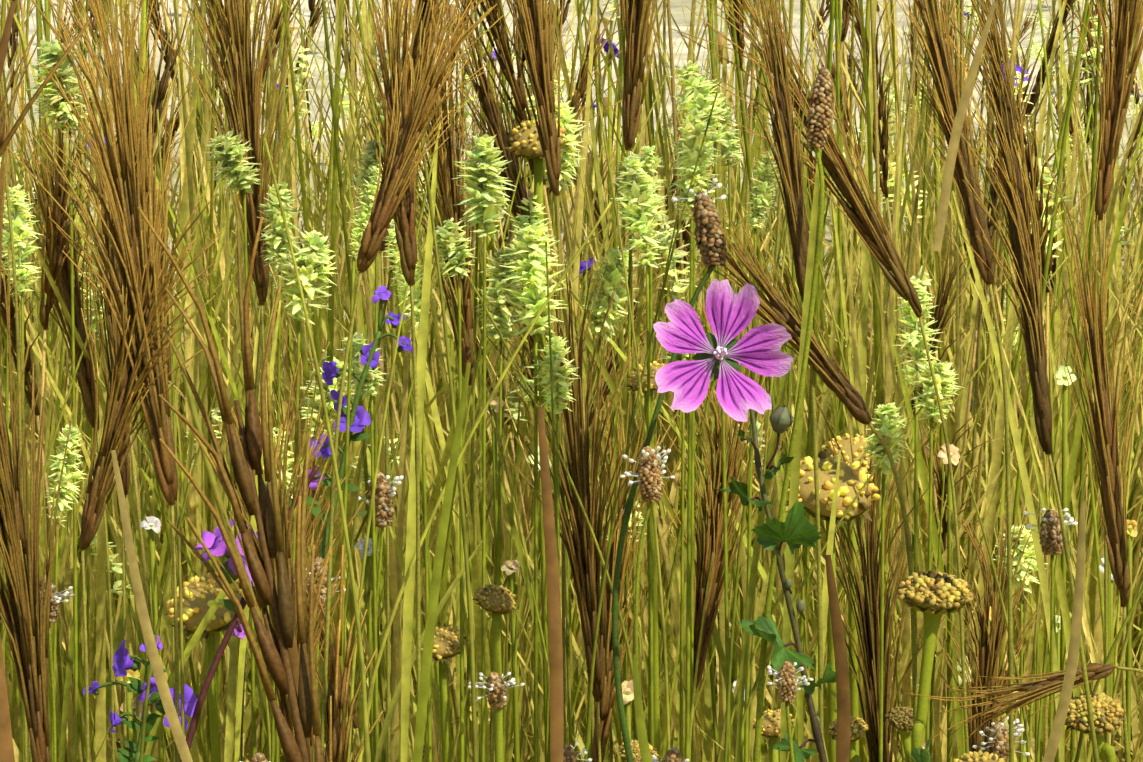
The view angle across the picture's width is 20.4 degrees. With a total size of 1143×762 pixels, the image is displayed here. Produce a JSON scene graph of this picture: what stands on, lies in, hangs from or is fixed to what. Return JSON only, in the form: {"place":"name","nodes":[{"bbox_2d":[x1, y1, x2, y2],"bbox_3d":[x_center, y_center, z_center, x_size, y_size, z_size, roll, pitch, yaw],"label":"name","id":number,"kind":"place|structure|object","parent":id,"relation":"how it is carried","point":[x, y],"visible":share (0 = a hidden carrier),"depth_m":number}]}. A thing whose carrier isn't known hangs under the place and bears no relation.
{"place":"outdoors","nodes":[
{"label":"outdoors","id":0,"kind":"place"},
{"bbox_2d":[0,0,1142,761],"bbox_3d":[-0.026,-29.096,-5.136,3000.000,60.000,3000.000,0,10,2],"label":"meadow ground","id":1,"kind":"structure","parent":0,"point":[686,12],"depth_m":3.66},
{"bbox_2d":[83,635,196,761],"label":"violet flowers","id":2,"kind":"object","parent":1,"relation":"on","point":[123,659],"visible":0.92,"depth_m":0.76},
{"bbox_2d":[180,465,319,761],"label":"wildflower","id":3,"kind":"object","parent":1,"relation":"on","point":[215,544],"visible":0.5,"depth_m":0.75},
{"bbox_2d":[307,286,411,625],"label":"violet flowers","id":4,"kind":"object","parent":1,"relation":"on","point":[359,415],"visible":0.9,"depth_m":0.79},
{"bbox_2d":[1,38,1046,761],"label":"fluffy grass heads","id":5,"kind":"object","parent":1,"relation":"on","point":[637,178],"visible":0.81,"depth_m":0.83},
{"bbox_2d":[36,471,1077,761],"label":"soft plantain heads","id":6,"kind":"object","parent":1,"relation":"on","point":[998,735],"visible":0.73,"depth_m":0.77},
{"bbox_2d":[0,0,1142,761],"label":"barley heads","id":7,"kind":"object","parent":1,"relation":"on","point":[134,278],"visible":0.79,"depth_m":0.83},
{"bbox_2d":[0,0,1142,761],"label":"grass seedheads","id":8,"kind":"object","parent":1,"relation":"on","point":[262,506],"visible":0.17,"depth_m":0.99},
{"bbox_2d":[36,0,1142,708],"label":"distant meadow flowers","id":9,"kind":"object","parent":1,"relation":"on","point":[620,126],"visible":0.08,"depth_m":1.45},
{"bbox_2d":[64,120,1136,761],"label":"wildflowers","id":10,"kind":"object","parent":1,"relation":"on","point":[200,594],"visible":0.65,"depth_m":0.85},
{"bbox_2d":[620,446,674,670],"bbox_3d":[0.026,0.178,0.695,0.014,0.326,0.058,-5,11,-24],"label":"plantain","id":11,"kind":"object","parent":1,"relation":"on","point":[648,475],"visible":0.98,"depth_m":0.69},
{"bbox_2d":[324,583,1004,761],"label":"yellow buttons","id":12,"kind":"object","parent":1,"relation":"on","point":[496,601],"visible":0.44,"depth_m":0.78},
{"bbox_2d":[612,178,726,761],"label":"plantain","id":13,"kind":"object","parent":1,"relation":"on","point":[710,238],"visible":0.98,"depth_m":0.72},
{"bbox_2d":[652,747,688,761],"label":"plantain","id":14,"kind":"object","parent":1,"relation":"on","point":[673,754],"visible":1,"depth_m":0.70},
{"bbox_2d":[653,279,835,761],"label":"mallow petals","id":15,"kind":"object","parent":1,"relation":"on","point":[721,354],"visible":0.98,"depth_m":0.69},
{"bbox_2d":[751,0,823,761],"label":"barley stalk","id":16,"kind":"object","parent":1,"relation":"on","point":[789,160],"visible":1,"depth_m":0.73},
{"bbox_2d":[753,67,832,761],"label":"plantain","id":17,"kind":"object","parent":1,"relation":"on","point":[819,113],"visible":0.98,"depth_m":0.69},
{"bbox_2d":[682,183,917,724],"bbox_3d":[0.054,0.143,0.745,0.059,0.377,0.062,0,10,2],"label":"barley","id":18,"kind":"object","parent":1,"relation":"on","point":[776,308],"visible":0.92,"depth_m":0.73},
{"bbox_2d":[828,716,869,761],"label":"yellow wildflower","id":19,"kind":"object","parent":1,"relation":"on","point":[859,727],"visible":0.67,"depth_m":0.76},
{"bbox_2d":[885,706,912,761],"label":"yellow wildflower","id":20,"kind":"object","parent":1,"relation":"on","point":[900,719],"visible":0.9,"depth_m":0.75},
{"bbox_2d":[896,570,973,761],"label":"yellow wildflower","id":21,"kind":"object","parent":1,"relation":"on","point":[933,596],"visible":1,"depth_m":0.73},
{"bbox_2d":[896,0,1013,761],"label":"barley","id":22,"kind":"object","parent":1,"relation":"on","point":[940,54],"visible":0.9,"depth_m":0.75},
{"bbox_2d":[940,0,1099,761],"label":"barley","id":23,"kind":"object","parent":1,"relation":"on","point":[1018,202],"visible":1,"depth_m":0.70},
{"bbox_2d":[906,663,1142,756],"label":"barley","id":24,"kind":"object","parent":1,"relation":"on","point":[1030,691],"visible":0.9,"depth_m":0.72},
{"bbox_2d":[1036,124,1142,761],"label":"barley","id":25,"kind":"object","parent":1,"relation":"on","point":[1104,422],"visible":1,"depth_m":0.75},
{"bbox_2d":[1064,692,1125,761],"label":"yellow wildflower","id":26,"kind":"object","parent":1,"relation":"on","point":[1108,712],"visible":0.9,"depth_m":0.72},
{"bbox_2d":[911,737,932,761],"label":"mallow leaf","id":27,"kind":"object","parent":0,"point":[920,754],"visible":0.98,"depth_m":0.70}
]}

